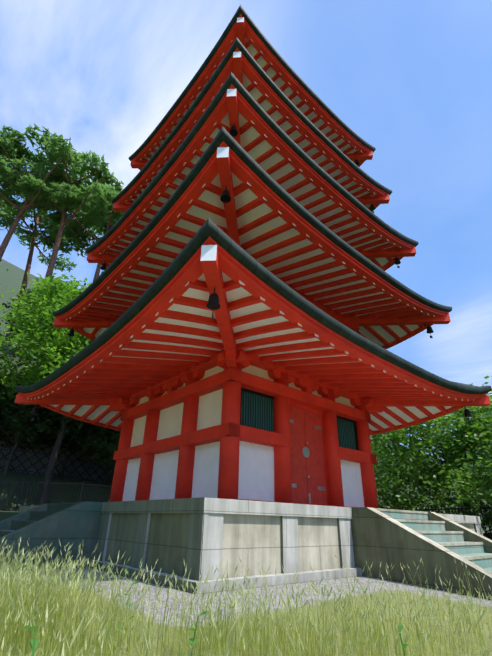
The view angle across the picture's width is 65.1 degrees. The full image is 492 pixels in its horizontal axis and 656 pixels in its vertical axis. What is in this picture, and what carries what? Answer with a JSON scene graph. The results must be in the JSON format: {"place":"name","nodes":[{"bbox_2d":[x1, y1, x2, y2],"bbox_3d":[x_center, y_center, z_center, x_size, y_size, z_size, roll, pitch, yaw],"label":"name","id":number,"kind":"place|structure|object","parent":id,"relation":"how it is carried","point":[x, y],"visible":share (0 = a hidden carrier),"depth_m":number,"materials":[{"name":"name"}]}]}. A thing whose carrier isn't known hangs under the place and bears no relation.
{"place":"outdoors","nodes":[
{"label":"outdoors","id":0,"kind":"place"},
{"bbox_2d":[0,537,491,655],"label":"grass","id":1,"kind":"structure","parent":0,"point":[38,624],"depth_m":2.48,"materials":[{"name":"green plant"}]},
{"bbox_2d":[0,259,491,655],"bbox_3d":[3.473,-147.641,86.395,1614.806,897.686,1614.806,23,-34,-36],"label":"ground","id":2,"kind":"structure","parent":0,"point":[13,276],"depth_m":4.04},
{"bbox_2d":[0,294,14,331],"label":"broadleaf tree","id":3,"kind":"object","parent":2,"relation":"on","point":[2,306],"visible":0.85,"depth_m":20.07,"materials":[{"name":"green plant"}]},
{"bbox_2d":[0,394,17,420],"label":"bank bush","id":4,"kind":"object","parent":2,"relation":"on","point":[9,403],"visible":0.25,"depth_m":19.80,"materials":[{"name":"green plant"}]},
{"bbox_2d":[0,135,30,233],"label":"pine tree","id":5,"kind":"object","parent":2,"relation":"on","point":[4,180],"visible":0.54,"depth_m":29.26,"materials":[{"name":"green plant"}]},
{"bbox_2d":[0,182,79,345],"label":"pine tree","id":6,"kind":"object","parent":2,"relation":"on","point":[52,220],"visible":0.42,"depth_m":36.19,"materials":[{"name":"green plant"}]},
{"bbox_2d":[1,268,85,352],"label":"hill tree","id":7,"kind":"object","parent":2,"relation":"on","point":[29,306],"visible":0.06,"depth_m":25.55,"materials":[{"name":"green plant"}]},
{"bbox_2d":[0,125,88,258],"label":"pine tree","id":8,"kind":"object","parent":2,"relation":"on","point":[38,191],"visible":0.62,"depth_m":29.50,"materials":[{"name":"green plant"}]},
{"bbox_2d":[0,272,92,504],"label":"broadleaf tree","id":9,"kind":"object","parent":2,"relation":"on","point":[48,355],"visible":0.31,"depth_m":18.69,"materials":[{"name":"green plant"}]},
{"bbox_2d":[0,372,93,475],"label":"tree","id":10,"kind":"object","parent":2,"relation":"on","point":[34,428],"visible":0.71,"depth_m":18.91,"materials":[{"name":"green plant"}]},
{"bbox_2d":[0,501,101,571],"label":"pagoda stairs","id":11,"kind":"structure","parent":2,"relation":"on","point":[75,525],"depth_m":5.97,"materials":[{"name":"concrete"}]},
{"bbox_2d":[0,479,111,510],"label":"fence","id":12,"kind":"object","parent":2,"relation":"on","point":[45,482],"visible":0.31,"depth_m":16.59,"materials":[{"name":"black metal"}]},
{"bbox_2d":[0,448,112,488],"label":"fence","id":13,"kind":"object","parent":2,"relation":"on","point":[66,457],"visible":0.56,"depth_m":19.94,"materials":[{"name":"black metal"}]},
{"bbox_2d":[0,440,114,480],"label":"chain-link fence","id":14,"kind":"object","parent":2,"relation":"on","point":[5,443],"depth_m":22.16,"materials":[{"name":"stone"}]},
{"bbox_2d":[12,123,123,356],"bbox_3d":[-14.257,-5.853,29.209,9.686,18.320,10.218,23,-34,-36],"label":"pine tree","id":15,"kind":"object","parent":2,"relation":"on","point":[74,175],"visible":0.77,"depth_m":29.93,"materials":[{"name":"green plant"}]},
{"bbox_2d":[46,172,123,349],"bbox_3d":[-12.522,-4.556,31.088,10.173,16.876,9.470,23,-34,-36],"label":"pine tree","id":16,"kind":"object","parent":2,"relation":"on","point":[94,215],"visible":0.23,"depth_m":30.91,"materials":[{"name":"green plant"}]},
{"bbox_2d":[59,219,116,257],"bbox_3d":[-12.144,-3.545,34.829,10.628,16.356,10.353,23,-34,-36],"label":"pine tree","id":17,"kind":"object","parent":2,"relation":"on","point":[77,245],"visible":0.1,"depth_m":35.61,"materials":[{"name":"green plant"}]},
{"bbox_2d":[59,416,120,474],"bbox_3d":[-7.070,6.666,21.076,6.745,5.835,6.531,23,-34,-36],"label":"tree","id":18,"kind":"object","parent":2,"relation":"on","point":[110,448],"visible":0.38,"depth_m":20.21,"materials":[{"name":"green plant"}]},
{"bbox_2d":[18,497,482,594],"bbox_3d":[-0.141,5.087,9.281,8.240,1.220,8.240,23,-34,-36],"label":"stone foundation","id":19,"kind":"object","parent":2,"relation":"on","point":[202,535],"depth_m":4.99,"materials":[{"name":"concrete"}]},
{"bbox_2d":[109,350,378,507],"bbox_3d":[-0.096,3.177,10.245,5.220,3.060,5.220,23,-34,-36],"label":"pagoda","id":20,"kind":"object","parent":19,"relation":"on","point":[252,428],"visible":0.9,"depth_m":8.50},
{"bbox_2d":[15,218,491,434],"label":"pagoda eaves","id":21,"kind":"object","parent":20,"relation":"attached to","point":[213,289],"visible":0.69,"depth_m":7.09,"materials":[{"name":"red wood"}]},
{"bbox_2d":[25,381,478,386],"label":"pagoda roof top","id":22,"kind":"structure","parent":21,"relation":"on","point":[452,381],"depth_m":10.50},
{"bbox_2d":[286,284,343,324],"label":"pagoda upper bodies","id":23,"kind":"object","parent":22,"relation":"on","point":[337,317],"visible":0.02,"depth_m":11.14,"materials":[{"name":"red paint"}]},
{"bbox_2d":[111,38,391,212],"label":"pagoda eaves","id":24,"kind":"object","parent":23,"relation":"attached to","point":[303,132],"visible":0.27,"depth_m":11.30,"materials":[{"name":"red wood"}]},
{"bbox_2d":[85,72,418,272],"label":"pagoda eaves","id":25,"kind":"object","parent":23,"relation":"attached to","point":[269,145],"visible":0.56,"depth_m":9.96,"materials":[{"name":"red wood"}]},
{"bbox_2d":[53,127,451,348],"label":"pagoda eaves","id":26,"kind":"object","parent":23,"relation":"attached to","point":[234,190],"visible":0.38,"depth_m":8.63,"materials":[{"name":"red wood"}]},
{"bbox_2d":[374,461,426,509],"bbox_3d":[5.385,7.227,15.805,4.396,3.578,5.442,23,-34,-36],"label":"shrub","id":27,"kind":"object","parent":2,"relation":"on","point":[382,501],"visible":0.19,"depth_m":15.36,"materials":[{"name":"green plant"}]},
{"bbox_2d":[370,431,435,493],"bbox_3d":[5.775,7.351,22.272,10.312,9.115,10.514,23,-34,-36],"label":"cherry tree","id":28,"kind":"object","parent":2,"relation":"on","point":[379,447],"depth_m":20.51,"materials":[{"name":"green plant"}]},
{"bbox_2d":[351,507,491,599],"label":"pagoda stairs","id":29,"kind":"structure","parent":2,"relation":"on","point":[405,538],"depth_m":5.57,"materials":[{"name":"grey concrete"}]},
{"bbox_2d":[370,382,491,507],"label":"cherry tree","id":30,"kind":"object","parent":2,"relation":"on","point":[465,433],"visible":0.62,"depth_m":15.60,"materials":[{"name":"green plant"}]},
{"bbox_2d":[376,450,488,514],"bbox_3d":[6.724,6.540,14.767,4.962,3.674,5.538,23,-34,-36],"label":"shrub","id":31,"kind":"object","parent":2,"relation":"on","point":[435,496],"visible":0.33,"depth_m":14.70,"materials":[{"name":"green plant"}]},
{"bbox_2d":[380,505,491,538],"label":"fence","id":32,"kind":"object","parent":2,"relation":"on","point":[452,509],"visible":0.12,"depth_m":12.00,"materials":[{"name":"black metal"}]},
{"bbox_2d":[400,463,491,539],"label":"shrub","id":33,"kind":"object","parent":2,"relation":"on","point":[458,475],"visible":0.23,"depth_m":13.24,"materials":[{"name":"green plant"}]},
{"bbox_2d":[431,439,491,515],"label":"shrub","id":34,"kind":"object","parent":2,"relation":"on","point":[487,494],"visible":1,"depth_m":11.73,"materials":[{"name":"green plant"}]},
{"bbox_2d":[453,382,491,464],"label":"cherry tree","id":35,"kind":"object","parent":2,"relation":"on","point":[481,444],"visible":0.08,"depth_m":17.38,"materials":[{"name":"green plant"}]},
{"bbox_2d":[460,376,491,439],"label":"cherry tree","id":36,"kind":"object","parent":2,"relation":"on","point":[462,418],"visible":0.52,"depth_m":13.90,"materials":[{"name":"green plant"}]},
{"bbox_2d":[0,0,491,472],"label":"sky","id":37,"kind":"structure","parent":0,"point":[412,79],"materials":[{"name":"blue"}]},
{"bbox_2d":[129,5,375,169],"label":"pagoda eaves","id":38,"kind":"object","parent":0,"point":[318,112],"visible":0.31,"depth_m":12.55,"materials":[{"name":"red wood"}]}
]}

